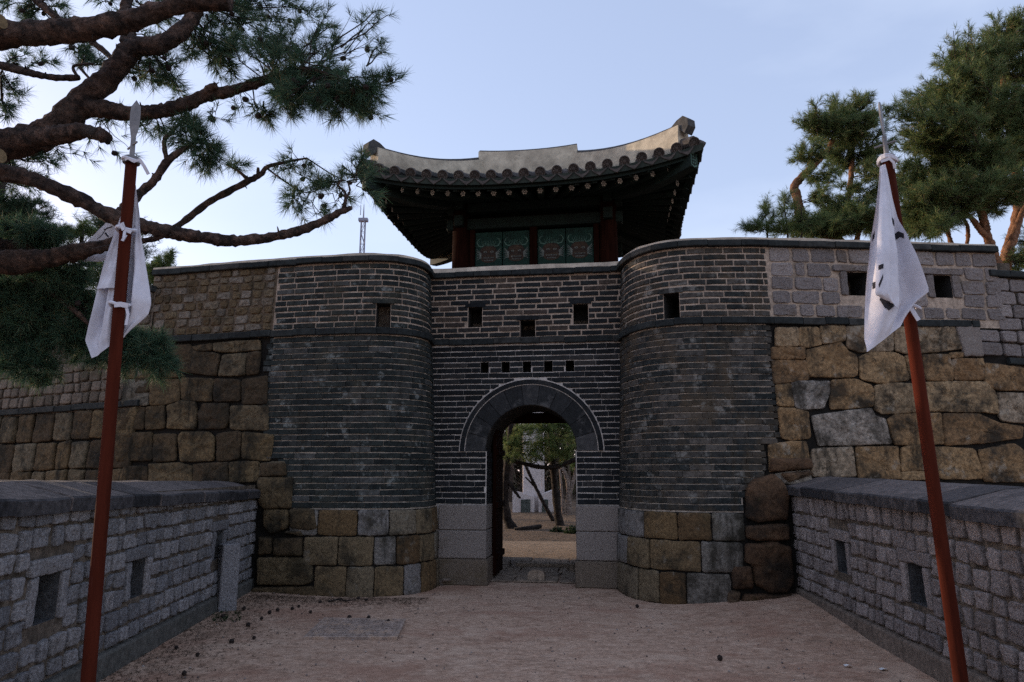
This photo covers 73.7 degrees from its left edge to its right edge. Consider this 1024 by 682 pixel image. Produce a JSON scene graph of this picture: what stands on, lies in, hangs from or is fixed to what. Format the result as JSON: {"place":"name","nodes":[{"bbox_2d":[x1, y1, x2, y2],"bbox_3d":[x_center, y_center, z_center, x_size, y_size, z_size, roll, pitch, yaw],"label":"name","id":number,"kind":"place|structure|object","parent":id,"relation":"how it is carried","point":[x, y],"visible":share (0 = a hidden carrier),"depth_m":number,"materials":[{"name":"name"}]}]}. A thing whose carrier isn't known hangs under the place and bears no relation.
{"place":"outdoors","nodes":[
{"label":"outdoors","id":0,"kind":"place"},
{"bbox_2d":[0,182,99,293],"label":"pine tree","id":1,"kind":"object","parent":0,"point":[25,204],"visible":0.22,"depth_m":16.15,"materials":[{"name":"green plant"}]},
{"bbox_2d":[58,217,103,289],"bbox_3d":[-10.623,-2.108,17.581,2.584,2.131,1.690,0,-11,0],"label":"pine tree","id":2,"kind":"object","parent":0,"point":[83,227],"visible":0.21,"depth_m":17.45,"materials":[{"name":"green plant"}]},
{"bbox_2d":[146,246,180,285],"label":"pine tree","id":3,"kind":"object","parent":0,"point":[168,259],"visible":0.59,"depth_m":15.24,"materials":[{"name":"green plant"}]},
{"bbox_2d":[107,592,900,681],"bbox_3d":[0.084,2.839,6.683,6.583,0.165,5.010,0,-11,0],"label":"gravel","id":4,"kind":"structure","parent":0,"point":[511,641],"depth_m":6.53,"materials":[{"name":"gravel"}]},
{"bbox_2d":[0,0,1023,472],"label":"sky","id":5,"kind":"structure","parent":0,"point":[489,75],"materials":[{"name":"blue"}]},
{"bbox_2d":[99,559,938,681],"bbox_3d":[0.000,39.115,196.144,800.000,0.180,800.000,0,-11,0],"label":"ground","id":6,"kind":"structure","parent":0,"point":[525,655],"depth_m":6.42,"materials":[{"name":"beige soil"}]},
{"bbox_2d":[0,285,157,480],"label":"fortress wall","id":7,"kind":"structure","parent":6,"relation":"on","point":[54,434],"depth_m":10.63,"materials":[{"name":"stone"}]},
{"bbox_2d":[80,100,140,681],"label":"flagpole","id":8,"kind":"object","parent":6,"relation":"on","point":[95,591],"visible":0.96,"depth_m":3.16,"materials":[{"name":"red wood"}]},
{"bbox_2d":[85,187,150,357],"bbox_3d":[-1.913,-0.383,3.382,0.258,0.961,0.101,2,-11,-12],"label":"flag","id":9,"kind":"object","parent":8,"relation":"attached to","point":[97,339],"visible":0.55,"depth_m":3.33,"materials":[{"name":"white fabric"}]},
{"bbox_2d":[108,300,130,324],"bbox_3d":[-1.878,-0.127,3.281,0.129,0.123,0.100,0,-11,0],"label":"cloth tie","id":10,"kind":"object","parent":8,"relation":"attached to","point":[119,304],"visible":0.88,"depth_m":3.24,"materials":[{"name":"white fabric"}]},
{"bbox_2d":[115,222,136,240],"bbox_3d":[-1.898,-0.521,3.354,0.105,0.101,0.103,0,-11,0],"label":"cloth tie","id":11,"kind":"object","parent":8,"relation":"attached to","point":[122,227],"visible":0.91,"depth_m":3.32,"materials":[{"name":"white fabric"}]},
{"bbox_2d":[121,155,149,174],"bbox_3d":[-1.884,-0.871,3.402,0.165,0.106,0.095,-9,-14,39],"label":"cloth tie","id":12,"kind":"object","parent":8,"relation":"attached to","point":[140,161],"visible":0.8,"depth_m":3.38,"materials":[{"name":"white fabric"}]},
{"bbox_2d":[71,209,163,290],"bbox_3d":[-11.669,0.656,19.553,4.124,9.308,3.762,-7,-13,33],"label":"pine tree","id":13,"kind":"object","parent":6,"relation":"on","point":[99,223],"visible":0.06,"depth_m":19.56,"materials":[{"name":"green plant"}]},
{"bbox_2d":[0,479,260,681],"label":"wall","id":14,"kind":"structure","parent":6,"relation":"on","point":[165,539],"depth_m":5.55,"materials":[{"name":"grey stone"}]},
{"bbox_2d":[0,0,414,400],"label":"pine tree","id":15,"kind":"object","parent":6,"relation":"on","point":[35,330],"visible":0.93,"depth_m":5.82,"materials":[{"name":"green plant"}]},
{"bbox_2d":[102,591,327,681],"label":"leaf litter","id":16,"kind":"object","parent":6,"relation":"on","point":[201,635],"visible":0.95,"depth_m":6.49,"materials":[{"name":"brown plant"}]},
{"bbox_2d":[210,609,241,621],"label":"grass","id":17,"kind":"structure","parent":6,"relation":"on","point":[227,616],"depth_m":7.46,"materials":[{"name":"green plant"}]},
{"bbox_2d":[216,542,240,611],"bbox_3d":[-3.330,2.766,7.983,0.205,0.770,0.210,8,-14,-37],"label":"stone post","id":18,"kind":"object","parent":6,"relation":"on","point":[228,567],"visible":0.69,"depth_m":7.91,"materials":[{"name":"grey stone"}]},
{"bbox_2d":[115,258,389,595],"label":"fortress wall","id":19,"kind":"structure","parent":6,"relation":"on","point":[208,420],"depth_m":9.92,"materials":[{"name":"stone"}]},
{"bbox_2d":[240,594,427,611],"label":"leaf litter","id":20,"kind":"object","parent":6,"relation":"on","point":[312,598],"visible":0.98,"depth_m":8.59,"materials":[{"name":"brown plant"}]},
{"bbox_2d":[328,598,355,601],"bbox_3d":[-2.119,3.234,8.528,0.339,0.037,0.118,1,-11,-5],"label":"fallen twig","id":21,"kind":"object","parent":6,"relation":"on","point":[340,599],"visible":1,"depth_m":8.49,"materials":[{"name":"brown wood"}]},
{"bbox_2d":[303,617,405,640],"bbox_3d":[-1.591,2.982,7.062,0.957,0.058,0.898,0,-11,0],"label":"access cover","id":22,"kind":"object","parent":6,"relation":"on","point":[328,628],"visible":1,"depth_m":6.97,"materials":[{"name":"stone"}]},
{"bbox_2d":[358,207,367,252],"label":"lattice mast","id":23,"kind":"object","parent":6,"relation":"on","point":[363,219],"visible":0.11,"depth_m":65.06,"materials":[{"name":"metal"}]},
{"bbox_2d":[262,237,780,603],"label":"fortress gate","id":24,"kind":"structure","parent":6,"relation":"on","point":[644,372],"depth_m":9.56,"materials":[{"name":"brick"}]},
{"bbox_2d":[439,578,450,585],"bbox_3d":[-0.965,3.465,9.771,0.191,0.144,0.081,-5,-12,23],"label":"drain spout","id":25,"kind":"object","parent":24,"relation":"attached to","point":[441,581],"visible":0.85,"depth_m":9.76,"materials":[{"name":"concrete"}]},
{"bbox_2d":[492,429,504,574],"bbox_3d":[-0.206,2.425,10.802,0.090,2.350,0.739,-1,-11,7],"label":"door leaf","id":26,"kind":"structure","parent":24,"relation":"in","point":[498,551],"depth_m":10.61,"materials":[{"name":"red paint"}]},
{"bbox_2d":[356,116,705,267],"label":"gate pavilion","id":27,"kind":"structure","parent":24,"relation":"on","point":[568,204],"depth_m":11.95,"materials":[{"name":"tile"}]},
{"bbox_2d":[475,232,502,266],"bbox_3d":[-0.409,-1.004,12.036,0.481,1.900,0.069,-2,-11,9],"label":"door panel","id":28,"kind":"structure","parent":27,"relation":"in","point":[489,245],"depth_m":12.13,"materials":[{"name":"green paint"}]},
{"bbox_2d":[503,230,529,265],"bbox_3d":[0.075,-1.018,11.963,0.476,1.900,0.069,-2,-11,9],"label":"door panel","id":29,"kind":"structure","parent":27,"relation":"in","point":[516,244],"depth_m":12.05,"materials":[{"name":"green paint"}]},
{"bbox_2d":[538,228,565,263],"bbox_3d":[0.695,-1.036,11.870,0.486,1.900,0.069,-2,-11,9],"label":"door panel","id":30,"kind":"structure","parent":27,"relation":"in","point":[551,242],"depth_m":11.96,"materials":[{"name":"green paint"}]},
{"bbox_2d":[566,227,593,263],"bbox_3d":[1.184,-1.050,11.797,0.476,1.900,0.069,-2,-11,9],"label":"door panel","id":31,"kind":"structure","parent":27,"relation":"in","point":[579,241],"depth_m":11.89,"materials":[{"name":"green paint"}]},
{"bbox_2d":[513,412,553,511],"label":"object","id":32,"kind":"object","parent":6,"relation":"on","point":[529,501],"visible":0.29,"depth_m":22.63,"materials":[{"name":"paint"}]},
{"bbox_2d":[528,568,544,579],"bbox_3d":[0.366,3.502,10.165,0.250,0.205,0.160,-1,-11,7],"label":"gate stop stone","id":33,"kind":"object","parent":6,"relation":"on","point":[536,574],"visible":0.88,"depth_m":10.09,"materials":[{"name":"grey stone"}]},
{"bbox_2d":[503,423,576,498],"bbox_3d":[1.494,5.638,38.632,31.622,6.960,18.595,0,-11,0],"label":"tree","id":34,"kind":"object","parent":6,"relation":"on","point":[547,482],"depth_m":31.62,"materials":[{"name":"plant"}]},
{"bbox_2d":[727,238,1023,602],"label":"fortress wall","id":35,"kind":"structure","parent":6,"relation":"on","point":[845,401],"depth_m":8.95,"materials":[{"name":"brown stone"}]},
{"bbox_2d":[786,476,1023,681],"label":"wall","id":36,"kind":"structure","parent":6,"relation":"on","point":[867,568],"depth_m":5.66,"materials":[{"name":"stone"}]},
{"bbox_2d":[874,102,968,681],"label":"flagpole","id":37,"kind":"object","parent":6,"relation":"on","point":[947,588],"visible":0.8,"depth_m":3.11,"materials":[{"name":"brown wood"}]},
{"bbox_2d":[876,153,898,168],"bbox_3d":[1.880,-0.889,3.425,0.113,0.085,0.104,0,-11,0],"label":"cloth tie","id":38,"kind":"object","parent":37,"relation":"attached to","point":[892,158],"visible":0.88,"depth_m":3.39,"materials":[{"name":"white fabric"}]},
{"bbox_2d":[864,164,928,351],"bbox_3d":[1.788,-0.420,3.227,0.280,0.949,0.126,1,-11,-5],"label":"flag","id":39,"kind":"object","parent":38,"relation":"hanging from","point":[896,287],"visible":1,"depth_m":3.21,"materials":[{"name":"white fabric"}]},
{"bbox_2d":[910,304,921,320],"bbox_3d":[1.917,-0.130,3.282,0.100,0.092,0.099,0,-11,0],"label":"cloth tie","id":40,"kind":"object","parent":37,"relation":"attached to","point":[915,314],"visible":0.48,"depth_m":3.24,"materials":[{"name":"white fabric"}]},
{"bbox_2d":[980,269,1023,367],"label":"fortress wall","id":41,"kind":"structure","parent":6,"relation":"on","point":[1011,283],"depth_m":9.34,"materials":[{"name":"grey stone"}]},
{"bbox_3d":[-3.539,0.935,5.981,0.213,3.616,0.069,0,-11,0],"label":"flagpole","id":42,"kind":"object","parent":6,"relation":"on","visible":0},
{"bbox_2d":[82,223,114,261],"bbox_3d":[-3.810,-0.937,6.342,0.304,0.426,0.048,0,-11,0],"label":"flag","id":43,"kind":"object","parent":42,"relation":"attached to","point":[105,231],"visible":0.47,"depth_m":6.34,"materials":[{"name":"white fabric"}]},
{"bbox_2d":[491,557,575,582],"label":"passage paving","id":44,"kind":"structure","parent":0,"point":[507,573],"depth_m":10.82,"materials":[{"name":"grey stone"}]},
{"bbox_2d":[509,559,517,565],"bbox_3d":[0.027,3.783,11.588,0.128,0.128,0.160,3,-11,-17],"label":"pivot stone","id":45,"kind":"object","parent":44,"relation":"on","point":[513,562],"visible":0.57,"depth_m":11.53,"materials":[{"name":"stone"}]},
{"bbox_2d":[516,562,570,568],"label":"threshold slab","id":46,"kind":"structure","parent":44,"relation":"on","point":[544,564],"depth_m":11.48,"materials":[{"name":"grey stone"}]},
{"bbox_2d":[567,563,574,570],"bbox_3d":[0.975,3.685,11.101,0.136,0.136,0.170,3,-11,-17],"label":"pivot stone","id":47,"kind":"object","parent":44,"relation":"on","point":[570,566],"visible":0.59,"depth_m":11.03,"materials":[{"name":"grey stone"}]},
{"bbox_2d":[503,423,575,525],"bbox_3d":[0.812,3.461,18.627,2.840,3.490,1.561,0,-11,0],"label":"pine tree","id":48,"kind":"object","parent":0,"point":[552,451],"visible":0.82,"depth_m":18.59,"materials":[{"name":"green plant"}]},
{"bbox_2d":[503,541,575,558],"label":"path","id":49,"kind":"structure","parent":0,"point":[554,549],"depth_m":14.10,"materials":[{"name":"beige soil"}]},
{"bbox_2d":[503,476,576,540],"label":"earth bank","id":50,"kind":"structure","parent":0,"point":[522,519],"depth_m":18.46,"materials":[{"name":"soil"}]},
{"bbox_2d":[503,424,540,528],"bbox_3d":[0.164,3.450,18.207,1.363,3.509,1.251,0,-11,0],"label":"pine tree","id":51,"kind":"object","parent":50,"relation":"on","point":[510,441],"visible":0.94,"depth_m":18.17,"materials":[{"name":"green plant"}]},
{"bbox_2d":[514,524,541,529],"bbox_3d":[0.423,4.867,17.717,0.756,0.208,0.148,4,-11,-18],"label":"fallen log","id":52,"kind":"object","parent":50,"relation":"on","point":[537,526],"visible":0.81,"depth_m":17.68,"materials":[{"name":"brown wood"}]},
{"bbox_2d":[521,451,554,520],"bbox_3d":[0.750,4.163,19.565,1.100,2.205,0.141,0,-11,0],"label":"pine tree","id":53,"kind":"object","parent":50,"relation":"on","point":[544,504],"visible":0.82,"depth_m":19.50,"materials":[{"name":"brown plant"}]},
{"bbox_2d":[503,423,576,501],"bbox_3d":[1.485,3.999,36.415,30.734,8.466,21.139,0,-11,0],"label":"winter wood","id":54,"kind":"object","parent":50,"relation":"on","point":[511,474],"depth_m":31.10,"materials":[{"name":"brown plant"}]},
{"bbox_2d":[548,525,564,531],"bbox_3d":[1.155,4.851,17.305,0.501,0.356,0.448,0,-11,0],"label":"shrub","id":55,"kind":"object","parent":50,"relation":"on","point":[557,529],"visible":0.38,"depth_m":17.25,"materials":[{"name":"green plant"}]},
{"bbox_2d":[559,457,575,514],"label":"pine tree","id":56,"kind":"object","parent":50,"relation":"on","point":[569,488],"visible":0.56,"depth_m":21.46,"materials":[{"name":"brown plant"}]},
{"bbox_2d":[563,524,576,533],"bbox_3d":[1.536,4.755,17.001,0.655,0.404,0.568,0,-11,0],"label":"shrub","id":57,"kind":"object","parent":50,"relation":"on","point":[572,530],"visible":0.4,"depth_m":16.95,"materials":[{"name":"green plant"}]},
{"bbox_2d":[729,186,834,237],"bbox_3d":[5.318,-2.487,13.666,2.091,1.374,1.250,0,-11,0],"label":"pine tree","id":58,"kind":"object","parent":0,"point":[799,224],"visible":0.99,"depth_m":13.59,"materials":[{"name":"green plant"}]},
{"bbox_2d":[770,86,910,239],"bbox_3d":[7.160,-3.809,15.017,3.211,3.987,2.325,0,-11,0],"label":"pine tree","id":59,"kind":"object","parent":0,"point":[847,125],"visible":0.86,"depth_m":14.69,"materials":[{"name":"green plant"}]},
{"bbox_2d":[874,4,1023,270],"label":"pine tree","id":60,"kind":"object","parent":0,"point":[958,116],"visible":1,"depth_m":15.66,"materials":[{"name":"green plant"}]},
{"bbox_2d":[1004,223,1023,269],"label":"pine tree","id":61,"kind":"object","parent":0,"point":[1020,241],"visible":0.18,"depth_m":19.02,"materials":[{"name":"green plant"}]}
]}

